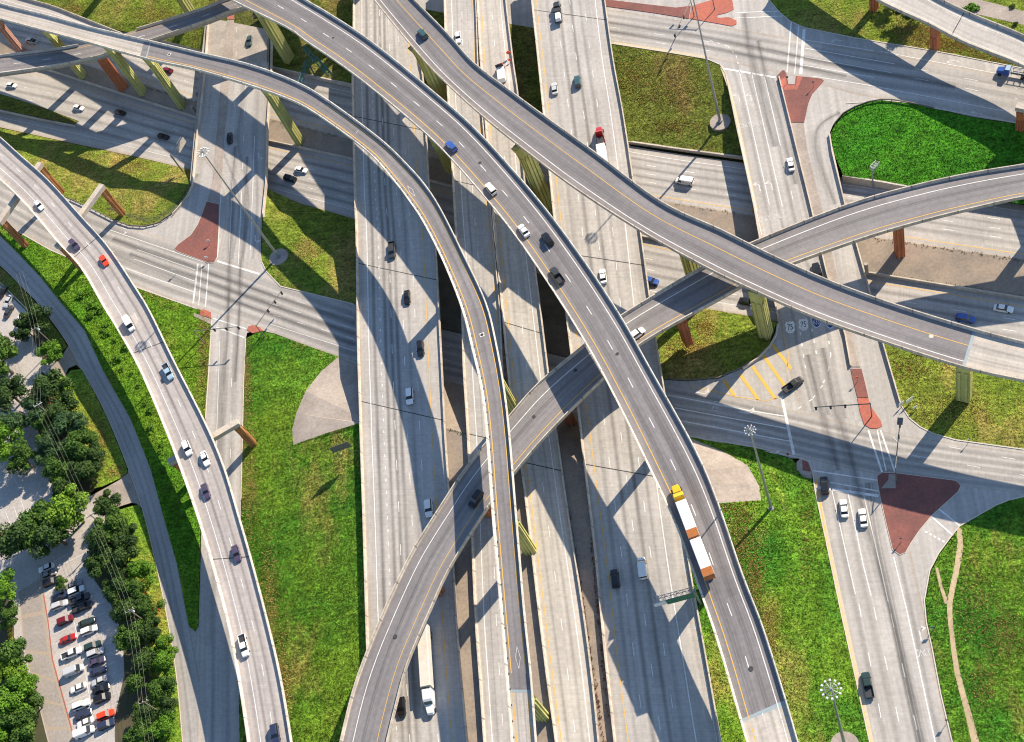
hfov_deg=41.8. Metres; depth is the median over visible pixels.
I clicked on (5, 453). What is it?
tree
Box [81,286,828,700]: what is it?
lime grass
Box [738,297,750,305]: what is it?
sedan car
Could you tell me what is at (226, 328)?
traffic signal
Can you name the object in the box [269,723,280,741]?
suv car
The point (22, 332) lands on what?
tree
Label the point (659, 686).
raised highway
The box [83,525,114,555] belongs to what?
tree
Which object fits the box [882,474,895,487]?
island paving
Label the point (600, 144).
articulated truck
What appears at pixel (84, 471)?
tree
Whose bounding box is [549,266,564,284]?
pickup truck
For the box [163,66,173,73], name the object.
sedan car
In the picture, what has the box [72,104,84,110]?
sedan car
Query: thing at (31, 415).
tree
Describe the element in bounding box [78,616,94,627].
sedan car
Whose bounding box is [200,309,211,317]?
brick island
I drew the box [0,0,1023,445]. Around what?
grass
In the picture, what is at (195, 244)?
brick island
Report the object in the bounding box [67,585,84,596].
suv car
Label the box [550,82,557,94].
sedan car
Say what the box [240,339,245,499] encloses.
kerb
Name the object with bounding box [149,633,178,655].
tree
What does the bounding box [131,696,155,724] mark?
tree
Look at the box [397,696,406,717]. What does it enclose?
suv car
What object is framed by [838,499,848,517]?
sedan car
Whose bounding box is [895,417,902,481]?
traffic signal
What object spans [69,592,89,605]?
pickup truck
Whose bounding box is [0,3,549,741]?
flyover ramp
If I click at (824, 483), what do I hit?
suv car
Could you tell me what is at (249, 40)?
sedan car
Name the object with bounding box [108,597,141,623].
tree
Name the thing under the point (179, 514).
shrub
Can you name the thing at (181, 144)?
overhead sign
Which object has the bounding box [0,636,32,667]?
tree
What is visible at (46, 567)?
sedan car
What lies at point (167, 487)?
shrub
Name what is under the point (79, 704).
suv car
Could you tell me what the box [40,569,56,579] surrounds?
sedan car
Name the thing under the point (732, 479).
abutment slope
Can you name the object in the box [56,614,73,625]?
suv car
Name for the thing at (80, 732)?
van
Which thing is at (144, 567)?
tree
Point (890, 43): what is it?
kerb
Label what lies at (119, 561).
tree
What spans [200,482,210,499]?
sedan car
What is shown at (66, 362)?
driveway
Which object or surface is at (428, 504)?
suv car
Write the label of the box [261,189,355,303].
lawn
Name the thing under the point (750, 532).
dry grass
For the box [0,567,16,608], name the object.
tree
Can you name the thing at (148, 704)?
utility pole
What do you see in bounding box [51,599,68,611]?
suv car
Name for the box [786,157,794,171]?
sedan car
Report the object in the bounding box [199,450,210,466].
sedan car
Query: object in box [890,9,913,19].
tree
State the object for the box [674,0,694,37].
traffic signal
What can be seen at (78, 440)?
tree
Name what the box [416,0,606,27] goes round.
street pavement
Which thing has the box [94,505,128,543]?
tree
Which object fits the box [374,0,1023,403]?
flyover ramp
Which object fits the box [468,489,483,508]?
suv car
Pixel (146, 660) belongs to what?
tree
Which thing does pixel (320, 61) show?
overhead sign
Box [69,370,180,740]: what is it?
grass
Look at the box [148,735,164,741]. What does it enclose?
tree
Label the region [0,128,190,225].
lawn
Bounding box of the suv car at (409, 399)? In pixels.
[405,388,413,404]
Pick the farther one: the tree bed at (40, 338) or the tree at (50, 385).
the tree bed at (40, 338)
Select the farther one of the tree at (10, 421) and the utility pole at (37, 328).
the utility pole at (37, 328)
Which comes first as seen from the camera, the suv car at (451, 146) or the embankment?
the embankment
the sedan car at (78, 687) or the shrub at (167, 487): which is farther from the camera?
the shrub at (167, 487)
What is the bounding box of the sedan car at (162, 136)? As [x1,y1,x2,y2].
[157,133,169,139]
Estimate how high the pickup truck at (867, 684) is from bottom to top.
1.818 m
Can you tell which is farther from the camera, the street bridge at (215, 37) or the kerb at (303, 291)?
the street bridge at (215, 37)
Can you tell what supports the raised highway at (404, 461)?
on the freeway at (973, 228)
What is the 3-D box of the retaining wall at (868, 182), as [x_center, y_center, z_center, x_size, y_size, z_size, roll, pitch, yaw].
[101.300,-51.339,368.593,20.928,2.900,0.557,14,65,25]
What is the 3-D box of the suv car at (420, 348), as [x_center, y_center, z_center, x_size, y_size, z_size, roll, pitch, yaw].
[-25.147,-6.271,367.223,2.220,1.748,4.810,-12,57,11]
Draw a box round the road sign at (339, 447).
[329,441,352,458]
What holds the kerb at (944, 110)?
on the intersection pavement at (827, 106)
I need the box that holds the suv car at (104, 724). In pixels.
[97,718,115,731]
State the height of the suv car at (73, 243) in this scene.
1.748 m
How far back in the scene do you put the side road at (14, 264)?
382.47 m
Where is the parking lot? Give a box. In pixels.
[0,285,148,741]
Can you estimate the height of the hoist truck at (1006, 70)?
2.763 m
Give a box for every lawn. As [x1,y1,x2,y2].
[0,94,78,124]
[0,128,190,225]
[0,225,210,630]
[0,267,66,352]
[36,0,208,48]
[57,369,126,487]
[119,505,181,741]
[239,331,365,741]
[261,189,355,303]
[612,44,741,155]
[656,309,776,378]
[690,437,868,741]
[770,0,1023,66]
[831,100,1023,203]
[884,344,1023,448]
[926,497,1023,741]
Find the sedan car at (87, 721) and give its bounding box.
[77,716,93,728]
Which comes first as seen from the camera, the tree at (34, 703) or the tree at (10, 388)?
the tree at (34, 703)
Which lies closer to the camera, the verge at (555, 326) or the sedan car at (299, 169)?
the verge at (555, 326)
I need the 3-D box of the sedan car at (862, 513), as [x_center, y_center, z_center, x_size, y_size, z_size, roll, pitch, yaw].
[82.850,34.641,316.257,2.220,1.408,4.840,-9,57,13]
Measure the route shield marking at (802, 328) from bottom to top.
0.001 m
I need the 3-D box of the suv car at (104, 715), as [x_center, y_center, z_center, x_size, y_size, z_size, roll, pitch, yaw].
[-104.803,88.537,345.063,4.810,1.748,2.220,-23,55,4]
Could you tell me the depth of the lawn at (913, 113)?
368.28 m
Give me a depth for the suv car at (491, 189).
363.04 m
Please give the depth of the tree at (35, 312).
416.63 m
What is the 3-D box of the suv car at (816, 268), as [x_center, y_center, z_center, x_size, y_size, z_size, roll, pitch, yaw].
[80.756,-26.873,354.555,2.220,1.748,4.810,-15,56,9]
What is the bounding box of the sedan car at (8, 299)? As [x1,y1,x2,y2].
[3,295,13,307]
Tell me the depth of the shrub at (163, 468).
380.84 m
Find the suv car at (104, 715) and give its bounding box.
[96,709,114,721]
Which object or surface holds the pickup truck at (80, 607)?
on the parking lot
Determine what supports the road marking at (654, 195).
on the freeway at (104, 125)
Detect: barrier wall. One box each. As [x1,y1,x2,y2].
[0,110,74,127]
[172,185,192,214]
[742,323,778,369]
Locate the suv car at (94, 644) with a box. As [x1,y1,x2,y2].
[83,640,101,651]
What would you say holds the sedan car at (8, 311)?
on the parking lot
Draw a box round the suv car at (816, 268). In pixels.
[812,262,822,276]
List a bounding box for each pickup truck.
[25,37,37,43]
[60,647,81,660]
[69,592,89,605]
[71,600,92,613]
[161,362,173,380]
[237,633,249,657]
[388,241,395,258]
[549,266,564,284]
[781,376,803,393]
[861,672,874,698]
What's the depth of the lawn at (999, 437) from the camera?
325.72 m
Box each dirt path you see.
[935,568,948,603]
[947,527,978,741]
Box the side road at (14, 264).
[0,236,198,741]
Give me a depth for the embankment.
321.52 m
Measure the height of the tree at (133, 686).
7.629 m
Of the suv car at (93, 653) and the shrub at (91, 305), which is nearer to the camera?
the suv car at (93, 653)
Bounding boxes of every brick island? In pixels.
[175,202,218,262]
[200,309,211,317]
[247,325,262,332]
[605,0,690,18]
[690,0,736,25]
[777,70,823,122]
[781,76,802,89]
[802,460,810,471]
[851,369,867,397]
[857,398,881,428]
[877,473,959,553]
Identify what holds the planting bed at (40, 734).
on the parking lot
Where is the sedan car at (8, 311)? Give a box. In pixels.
[3,305,14,318]
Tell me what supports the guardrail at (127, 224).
on the intersection pavement at (827, 106)
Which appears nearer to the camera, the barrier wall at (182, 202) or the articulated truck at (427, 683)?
the articulated truck at (427, 683)
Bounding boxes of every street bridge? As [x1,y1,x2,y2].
[190,20,272,217]
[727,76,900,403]
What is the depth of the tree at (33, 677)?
352.06 m
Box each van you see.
[62,664,83,677]
[72,725,94,739]
[121,314,134,331]
[637,557,647,579]
[675,175,694,185]
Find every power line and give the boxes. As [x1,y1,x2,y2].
[17,278,144,739]
[21,279,148,736]
[29,293,152,734]
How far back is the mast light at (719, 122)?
392.18 m
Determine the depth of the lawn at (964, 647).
297.18 m
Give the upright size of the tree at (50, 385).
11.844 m
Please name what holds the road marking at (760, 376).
on the frontage road at (240, 295)
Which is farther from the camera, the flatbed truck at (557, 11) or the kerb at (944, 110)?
the flatbed truck at (557, 11)
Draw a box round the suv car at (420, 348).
[416,340,424,356]
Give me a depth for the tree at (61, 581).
367.39 m
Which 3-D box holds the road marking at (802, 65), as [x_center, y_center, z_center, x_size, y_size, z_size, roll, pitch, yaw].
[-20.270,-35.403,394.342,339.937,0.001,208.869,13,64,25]
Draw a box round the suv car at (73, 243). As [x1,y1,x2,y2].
[68,238,80,250]
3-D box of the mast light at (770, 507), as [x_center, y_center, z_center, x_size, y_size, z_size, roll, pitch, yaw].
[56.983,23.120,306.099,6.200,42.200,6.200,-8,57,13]
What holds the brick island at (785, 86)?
on the intersection pavement at (827, 106)
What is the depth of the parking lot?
374.38 m
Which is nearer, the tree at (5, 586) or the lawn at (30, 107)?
the tree at (5, 586)
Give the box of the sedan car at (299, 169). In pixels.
[294,166,307,173]
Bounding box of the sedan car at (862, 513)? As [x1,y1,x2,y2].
[858,508,867,527]
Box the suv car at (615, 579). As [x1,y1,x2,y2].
[610,569,619,588]
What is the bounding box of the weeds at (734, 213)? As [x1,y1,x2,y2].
[148,87,1022,434]
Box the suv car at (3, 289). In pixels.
[0,285,7,297]
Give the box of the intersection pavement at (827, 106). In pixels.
[13,0,1023,740]
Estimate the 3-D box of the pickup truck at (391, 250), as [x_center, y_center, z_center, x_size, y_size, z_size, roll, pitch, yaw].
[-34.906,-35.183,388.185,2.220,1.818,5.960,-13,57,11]
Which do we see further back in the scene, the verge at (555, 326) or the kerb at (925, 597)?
the verge at (555, 326)
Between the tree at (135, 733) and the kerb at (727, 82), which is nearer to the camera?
the tree at (135, 733)
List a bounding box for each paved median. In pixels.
[207,20,233,202]
[791,123,859,366]
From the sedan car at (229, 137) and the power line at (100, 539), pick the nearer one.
the power line at (100, 539)
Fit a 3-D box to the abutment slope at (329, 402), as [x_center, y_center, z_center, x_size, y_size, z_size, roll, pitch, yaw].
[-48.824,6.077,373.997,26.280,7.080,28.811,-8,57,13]
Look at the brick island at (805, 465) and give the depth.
327.57 m
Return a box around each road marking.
[1,29,1023,330]
[2,39,1023,306]
[8,11,1023,741]
[689,335,870,741]
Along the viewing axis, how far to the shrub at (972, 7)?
385.24 m
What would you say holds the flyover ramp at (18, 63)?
on the median slope at (962, 269)
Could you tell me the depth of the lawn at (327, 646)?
352.33 m
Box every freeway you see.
[0,21,1023,259]
[0,71,1023,339]
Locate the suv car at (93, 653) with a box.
[86,647,103,658]
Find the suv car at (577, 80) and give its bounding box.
[573,75,581,87]
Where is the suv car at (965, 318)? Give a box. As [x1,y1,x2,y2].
[955,313,975,323]
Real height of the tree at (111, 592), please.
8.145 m
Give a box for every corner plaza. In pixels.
[194,313,210,323]
[797,459,811,478]
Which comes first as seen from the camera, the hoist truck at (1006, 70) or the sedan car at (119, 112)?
the hoist truck at (1006, 70)
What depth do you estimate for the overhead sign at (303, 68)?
445.96 m
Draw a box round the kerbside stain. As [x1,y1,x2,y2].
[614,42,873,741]
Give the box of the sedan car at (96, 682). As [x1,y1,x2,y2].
[91,675,108,686]
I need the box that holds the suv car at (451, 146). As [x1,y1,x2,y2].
[445,140,457,152]
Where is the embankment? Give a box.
[446,428,612,741]
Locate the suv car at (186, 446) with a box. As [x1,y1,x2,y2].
[181,440,192,456]
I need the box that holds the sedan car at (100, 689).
[92,683,109,695]
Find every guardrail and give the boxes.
[69,198,177,226]
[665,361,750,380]
[834,98,933,123]
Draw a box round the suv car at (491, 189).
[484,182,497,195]
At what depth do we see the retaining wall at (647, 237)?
416.48 m
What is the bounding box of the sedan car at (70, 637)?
[59,633,76,644]
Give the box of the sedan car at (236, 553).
[231,544,241,562]
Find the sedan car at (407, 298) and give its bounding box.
[403,290,410,304]
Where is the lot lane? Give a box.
[18,579,74,741]
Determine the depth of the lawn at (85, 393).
396.99 m
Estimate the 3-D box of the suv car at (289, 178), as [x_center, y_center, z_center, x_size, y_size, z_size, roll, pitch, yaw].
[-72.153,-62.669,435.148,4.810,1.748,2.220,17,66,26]
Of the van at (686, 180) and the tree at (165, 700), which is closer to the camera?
the tree at (165, 700)
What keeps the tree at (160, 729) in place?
on the lawn at (145, 552)
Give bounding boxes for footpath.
[946,0,1023,24]
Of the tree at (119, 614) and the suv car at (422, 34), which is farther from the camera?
the suv car at (422, 34)
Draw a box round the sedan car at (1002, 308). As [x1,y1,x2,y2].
[993,304,1013,312]
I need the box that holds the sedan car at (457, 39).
[454,31,460,43]
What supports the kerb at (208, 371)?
on the intersection pavement at (827, 106)
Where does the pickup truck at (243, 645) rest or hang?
on the flyover ramp at (60, 218)
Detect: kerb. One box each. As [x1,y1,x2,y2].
[0,265,182,741]
[16,230,196,308]
[43,594,74,740]
[174,201,219,262]
[205,320,211,418]
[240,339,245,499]
[262,262,353,303]
[611,43,718,63]
[689,436,799,458]
[719,63,737,126]
[769,0,1023,68]
[800,458,869,741]
[846,100,1015,123]
[877,472,960,554]
[901,406,1023,449]
[924,496,1023,741]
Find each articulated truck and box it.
[417,623,436,714]
[594,127,607,160]
[671,484,715,580]
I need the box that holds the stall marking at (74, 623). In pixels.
[4,478,117,739]
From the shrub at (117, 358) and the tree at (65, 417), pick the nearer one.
the tree at (65, 417)
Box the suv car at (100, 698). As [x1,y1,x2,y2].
[93,692,110,704]
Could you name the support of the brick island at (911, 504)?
on the intersection pavement at (827, 106)
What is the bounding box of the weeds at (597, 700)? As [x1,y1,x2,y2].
[568,508,606,741]
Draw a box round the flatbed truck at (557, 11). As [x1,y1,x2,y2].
[553,1,562,23]
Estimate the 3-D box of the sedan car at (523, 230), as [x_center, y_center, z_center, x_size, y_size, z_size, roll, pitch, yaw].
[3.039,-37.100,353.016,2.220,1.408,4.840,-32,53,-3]
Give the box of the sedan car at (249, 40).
[246,35,252,46]
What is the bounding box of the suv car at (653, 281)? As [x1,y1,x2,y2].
[647,276,658,285]
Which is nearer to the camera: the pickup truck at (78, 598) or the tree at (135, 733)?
the tree at (135, 733)
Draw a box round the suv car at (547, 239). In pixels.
[541,232,554,246]
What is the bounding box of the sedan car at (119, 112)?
[114,109,125,115]
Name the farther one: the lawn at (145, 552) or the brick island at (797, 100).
the brick island at (797, 100)
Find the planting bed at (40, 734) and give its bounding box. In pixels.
[0,598,47,741]
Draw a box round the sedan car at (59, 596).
[52,591,68,601]
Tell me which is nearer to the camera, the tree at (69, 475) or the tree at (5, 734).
the tree at (5, 734)
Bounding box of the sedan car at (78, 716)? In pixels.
[74,708,91,720]
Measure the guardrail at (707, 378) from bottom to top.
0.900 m
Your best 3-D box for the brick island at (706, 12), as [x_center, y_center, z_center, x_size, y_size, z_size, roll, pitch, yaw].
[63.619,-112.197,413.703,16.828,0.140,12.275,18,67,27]
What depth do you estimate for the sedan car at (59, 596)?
367.66 m
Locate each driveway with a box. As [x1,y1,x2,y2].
[50,346,80,375]
[91,467,140,506]
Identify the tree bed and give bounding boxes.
[30,372,94,495]
[32,327,47,363]
[95,521,154,741]
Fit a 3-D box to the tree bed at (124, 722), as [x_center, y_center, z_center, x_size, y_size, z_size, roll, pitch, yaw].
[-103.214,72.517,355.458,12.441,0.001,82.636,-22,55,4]
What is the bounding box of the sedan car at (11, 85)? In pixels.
[6,82,17,87]
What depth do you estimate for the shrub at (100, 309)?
419.43 m
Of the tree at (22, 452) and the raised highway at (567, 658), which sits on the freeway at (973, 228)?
the raised highway at (567, 658)
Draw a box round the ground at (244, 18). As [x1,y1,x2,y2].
[0,0,1023,739]
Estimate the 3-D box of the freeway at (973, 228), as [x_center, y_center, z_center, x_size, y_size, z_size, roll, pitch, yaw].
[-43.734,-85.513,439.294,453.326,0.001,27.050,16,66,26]
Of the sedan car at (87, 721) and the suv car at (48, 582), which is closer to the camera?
the sedan car at (87, 721)
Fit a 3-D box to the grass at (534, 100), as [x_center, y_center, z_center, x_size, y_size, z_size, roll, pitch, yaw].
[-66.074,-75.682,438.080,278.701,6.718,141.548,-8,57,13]
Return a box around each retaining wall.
[47,70,1023,299]
[161,40,629,146]
[628,141,742,159]
[842,175,907,189]
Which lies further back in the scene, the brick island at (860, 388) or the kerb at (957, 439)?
the brick island at (860, 388)
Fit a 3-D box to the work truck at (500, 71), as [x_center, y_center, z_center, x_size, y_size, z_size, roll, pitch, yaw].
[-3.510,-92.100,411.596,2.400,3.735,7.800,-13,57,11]
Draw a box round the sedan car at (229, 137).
[227,132,232,144]
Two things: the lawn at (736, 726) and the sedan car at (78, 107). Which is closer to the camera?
the lawn at (736, 726)
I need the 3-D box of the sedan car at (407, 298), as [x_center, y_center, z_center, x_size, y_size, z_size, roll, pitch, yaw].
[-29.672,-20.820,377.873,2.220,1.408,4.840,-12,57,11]
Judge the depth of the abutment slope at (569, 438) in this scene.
353.89 m
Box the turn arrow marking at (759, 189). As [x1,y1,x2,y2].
[121,39,981,640]
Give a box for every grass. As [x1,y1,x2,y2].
[0,0,739,350]
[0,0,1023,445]
[46,0,1023,734]
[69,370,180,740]
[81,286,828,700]
[238,331,1023,741]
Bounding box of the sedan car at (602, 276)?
[598,269,606,283]
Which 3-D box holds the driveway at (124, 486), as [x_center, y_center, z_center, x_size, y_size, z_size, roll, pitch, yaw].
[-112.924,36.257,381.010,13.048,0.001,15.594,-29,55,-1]
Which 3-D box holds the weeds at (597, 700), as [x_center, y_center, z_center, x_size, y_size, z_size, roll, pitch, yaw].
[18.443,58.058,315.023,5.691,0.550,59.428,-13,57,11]
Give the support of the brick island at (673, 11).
on the intersection pavement at (827, 106)
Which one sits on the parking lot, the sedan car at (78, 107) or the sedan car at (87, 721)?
the sedan car at (87, 721)
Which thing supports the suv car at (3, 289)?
on the parking lot
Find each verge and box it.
[263,0,630,140]
[355,250,664,379]
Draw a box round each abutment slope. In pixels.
[292,357,358,443]
[356,364,582,462]
[690,438,760,502]
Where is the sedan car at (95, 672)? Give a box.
[89,665,106,677]
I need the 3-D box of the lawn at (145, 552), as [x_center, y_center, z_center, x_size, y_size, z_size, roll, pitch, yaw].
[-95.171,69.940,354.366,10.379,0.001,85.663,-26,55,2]
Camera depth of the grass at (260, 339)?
328.42 m
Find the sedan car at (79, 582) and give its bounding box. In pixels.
[66,579,82,589]
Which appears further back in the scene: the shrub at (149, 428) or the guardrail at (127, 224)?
the guardrail at (127, 224)
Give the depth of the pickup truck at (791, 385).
338.88 m
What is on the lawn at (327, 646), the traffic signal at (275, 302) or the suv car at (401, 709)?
the traffic signal at (275, 302)
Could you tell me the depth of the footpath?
383.35 m
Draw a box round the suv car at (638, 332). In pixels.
[631,327,645,339]
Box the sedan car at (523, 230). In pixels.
[517,224,530,237]
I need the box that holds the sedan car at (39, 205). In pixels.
[34,200,44,210]
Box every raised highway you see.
[351,0,467,741]
[444,0,509,741]
[476,0,599,741]
[531,0,721,741]
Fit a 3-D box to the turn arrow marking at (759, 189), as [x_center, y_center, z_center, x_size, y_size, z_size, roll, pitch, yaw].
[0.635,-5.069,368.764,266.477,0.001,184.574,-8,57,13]
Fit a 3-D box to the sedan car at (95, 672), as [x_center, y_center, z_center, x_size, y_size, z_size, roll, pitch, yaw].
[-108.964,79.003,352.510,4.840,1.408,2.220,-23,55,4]
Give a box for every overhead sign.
[170,137,185,171]
[298,60,315,82]
[303,45,332,78]
[652,587,701,606]
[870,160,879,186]
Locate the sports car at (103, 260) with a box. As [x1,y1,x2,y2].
[99,254,108,266]
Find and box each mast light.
[197,147,288,264]
[693,0,730,131]
[744,425,783,510]
[820,679,858,741]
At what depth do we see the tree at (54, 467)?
382.78 m
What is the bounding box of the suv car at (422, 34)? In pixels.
[417,28,428,39]
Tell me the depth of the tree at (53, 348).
409.16 m
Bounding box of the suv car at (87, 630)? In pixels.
[80,624,97,636]
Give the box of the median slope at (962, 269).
[0,43,1023,296]
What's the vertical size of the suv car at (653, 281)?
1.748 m
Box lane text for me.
[916,648,929,656]
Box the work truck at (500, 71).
[495,63,505,82]
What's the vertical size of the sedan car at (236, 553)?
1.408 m
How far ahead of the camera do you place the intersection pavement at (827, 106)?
364.48 m
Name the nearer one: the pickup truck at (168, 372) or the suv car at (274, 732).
the suv car at (274, 732)
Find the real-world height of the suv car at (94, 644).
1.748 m
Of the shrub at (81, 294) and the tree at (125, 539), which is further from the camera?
the shrub at (81, 294)
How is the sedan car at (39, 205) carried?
on the flyover ramp at (60, 218)
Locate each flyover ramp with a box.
[0,0,121,51]
[0,0,247,91]
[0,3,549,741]
[0,137,292,741]
[176,0,798,741]
[339,163,1023,741]
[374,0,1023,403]
[869,0,1023,131]
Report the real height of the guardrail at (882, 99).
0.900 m
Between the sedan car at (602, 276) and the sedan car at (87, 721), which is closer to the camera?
the sedan car at (87, 721)
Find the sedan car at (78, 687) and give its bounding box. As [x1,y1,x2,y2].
[70,681,86,693]
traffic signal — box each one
[193,326,239,343]
[255,291,282,336]
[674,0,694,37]
[814,403,871,416]
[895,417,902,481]
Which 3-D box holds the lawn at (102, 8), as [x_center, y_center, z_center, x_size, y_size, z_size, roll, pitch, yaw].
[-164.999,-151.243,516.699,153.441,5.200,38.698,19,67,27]
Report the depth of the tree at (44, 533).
368.08 m
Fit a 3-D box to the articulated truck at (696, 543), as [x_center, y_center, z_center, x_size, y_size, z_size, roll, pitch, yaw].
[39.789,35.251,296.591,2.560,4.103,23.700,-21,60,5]
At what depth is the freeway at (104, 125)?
439.28 m
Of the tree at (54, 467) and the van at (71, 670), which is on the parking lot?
the van at (71, 670)
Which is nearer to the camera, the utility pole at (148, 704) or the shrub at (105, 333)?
the utility pole at (148, 704)
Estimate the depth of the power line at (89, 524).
363.68 m
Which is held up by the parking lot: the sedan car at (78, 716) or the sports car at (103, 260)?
the sedan car at (78, 716)
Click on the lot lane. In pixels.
(43, 613)
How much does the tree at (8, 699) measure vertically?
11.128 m
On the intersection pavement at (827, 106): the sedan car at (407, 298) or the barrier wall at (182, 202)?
the barrier wall at (182, 202)
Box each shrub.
[75,289,86,298]
[83,310,96,319]
[86,300,98,309]
[97,305,103,313]
[101,330,110,337]
[110,354,121,363]
[120,342,128,349]
[146,405,154,413]
[146,423,154,433]
[157,465,165,472]
[165,485,171,490]
[172,501,179,509]
[175,510,184,518]
[962,2,980,11]
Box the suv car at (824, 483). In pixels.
[820,476,829,494]
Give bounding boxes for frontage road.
[0,181,1023,493]
[195,62,268,258]
[198,328,243,741]
[607,9,1023,120]
[725,70,862,421]
[819,481,950,741]
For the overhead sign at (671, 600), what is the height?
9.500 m
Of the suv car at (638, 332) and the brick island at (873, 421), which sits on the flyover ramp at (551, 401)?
the suv car at (638, 332)
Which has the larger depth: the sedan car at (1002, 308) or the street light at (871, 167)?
the street light at (871, 167)
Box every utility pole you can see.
[31,326,50,342]
[125,607,142,619]
[139,699,156,710]
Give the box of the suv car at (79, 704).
[72,698,89,711]
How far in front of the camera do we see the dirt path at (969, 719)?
296.67 m
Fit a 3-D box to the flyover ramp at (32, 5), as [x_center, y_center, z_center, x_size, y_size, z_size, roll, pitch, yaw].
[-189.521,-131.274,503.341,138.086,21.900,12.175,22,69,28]
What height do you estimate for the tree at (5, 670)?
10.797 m
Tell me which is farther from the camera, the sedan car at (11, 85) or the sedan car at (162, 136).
the sedan car at (11, 85)
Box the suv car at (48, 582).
[42,576,58,587]
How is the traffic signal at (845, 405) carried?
on the brick island at (873, 421)
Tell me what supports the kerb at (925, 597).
on the intersection pavement at (827, 106)
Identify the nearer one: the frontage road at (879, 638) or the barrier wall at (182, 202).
the frontage road at (879, 638)
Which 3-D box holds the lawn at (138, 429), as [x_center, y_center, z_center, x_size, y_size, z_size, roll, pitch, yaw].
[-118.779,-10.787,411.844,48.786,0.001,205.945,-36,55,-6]
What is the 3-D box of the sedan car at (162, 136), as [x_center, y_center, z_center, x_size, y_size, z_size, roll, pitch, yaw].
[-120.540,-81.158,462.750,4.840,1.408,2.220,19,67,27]
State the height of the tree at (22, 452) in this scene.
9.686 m
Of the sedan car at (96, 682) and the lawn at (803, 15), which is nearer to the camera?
the sedan car at (96, 682)
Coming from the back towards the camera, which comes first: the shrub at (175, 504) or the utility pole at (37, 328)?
the utility pole at (37, 328)
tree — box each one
[0,332,18,380]
[0,373,27,413]
[0,411,25,439]
[0,419,26,462]
[0,515,38,559]
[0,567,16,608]
[0,601,18,631]
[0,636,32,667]
[0,656,29,691]
[0,673,32,717]
[0,706,13,731]
[0,706,37,741]
[0,726,11,741]
[3,336,15,358]
[5,438,37,475]
[9,318,33,342]
[15,395,50,426]
[16,498,57,549]
[19,303,51,332]
[21,672,39,695]
[22,689,44,713]
[26,367,76,400]
[28,515,79,559]
[32,414,58,441]
[34,339,62,365]
[34,427,67,466]
[41,449,69,484]
[43,483,88,530]
[45,389,78,424]
[48,410,88,439]
[51,478,80,499]
[55,575,67,590]
[60,456,80,480]
[61,427,98,459]
[69,452,103,482]
[77,441,105,464]
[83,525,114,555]
[83,548,112,579]
[92,489,121,518]
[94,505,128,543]
[100,544,139,576]
[101,570,127,602]
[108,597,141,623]
[110,523,138,552]
[112,621,142,650]
[120,579,146,602]
[121,717,151,741]
[125,671,147,695]
[126,559,155,584]
[131,646,157,673]
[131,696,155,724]
[135,594,166,624]
[138,616,161,644]
[147,675,176,705]
[147,710,176,741]
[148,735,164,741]
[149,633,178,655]
[152,650,174,676]
[155,694,178,718]
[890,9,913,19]
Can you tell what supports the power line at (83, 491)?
attached to the utility pole at (37, 328)
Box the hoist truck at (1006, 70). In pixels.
[996,65,1023,79]
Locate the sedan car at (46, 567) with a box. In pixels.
[38,562,54,572]
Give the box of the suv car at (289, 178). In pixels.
[283,174,296,182]
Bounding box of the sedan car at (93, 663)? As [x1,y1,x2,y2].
[88,656,105,667]
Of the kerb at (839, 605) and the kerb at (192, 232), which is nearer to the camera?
the kerb at (839, 605)
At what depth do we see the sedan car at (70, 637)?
359.95 m
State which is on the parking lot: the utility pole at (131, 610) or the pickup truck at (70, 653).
the pickup truck at (70, 653)
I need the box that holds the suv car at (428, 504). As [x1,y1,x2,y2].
[424,499,432,517]
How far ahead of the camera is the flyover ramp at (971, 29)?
368.51 m
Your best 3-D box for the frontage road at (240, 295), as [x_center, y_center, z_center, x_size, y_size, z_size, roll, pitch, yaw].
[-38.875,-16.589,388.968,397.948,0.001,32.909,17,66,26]
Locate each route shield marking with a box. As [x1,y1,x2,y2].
[785,321,794,332]
[798,318,807,330]
[812,318,820,326]

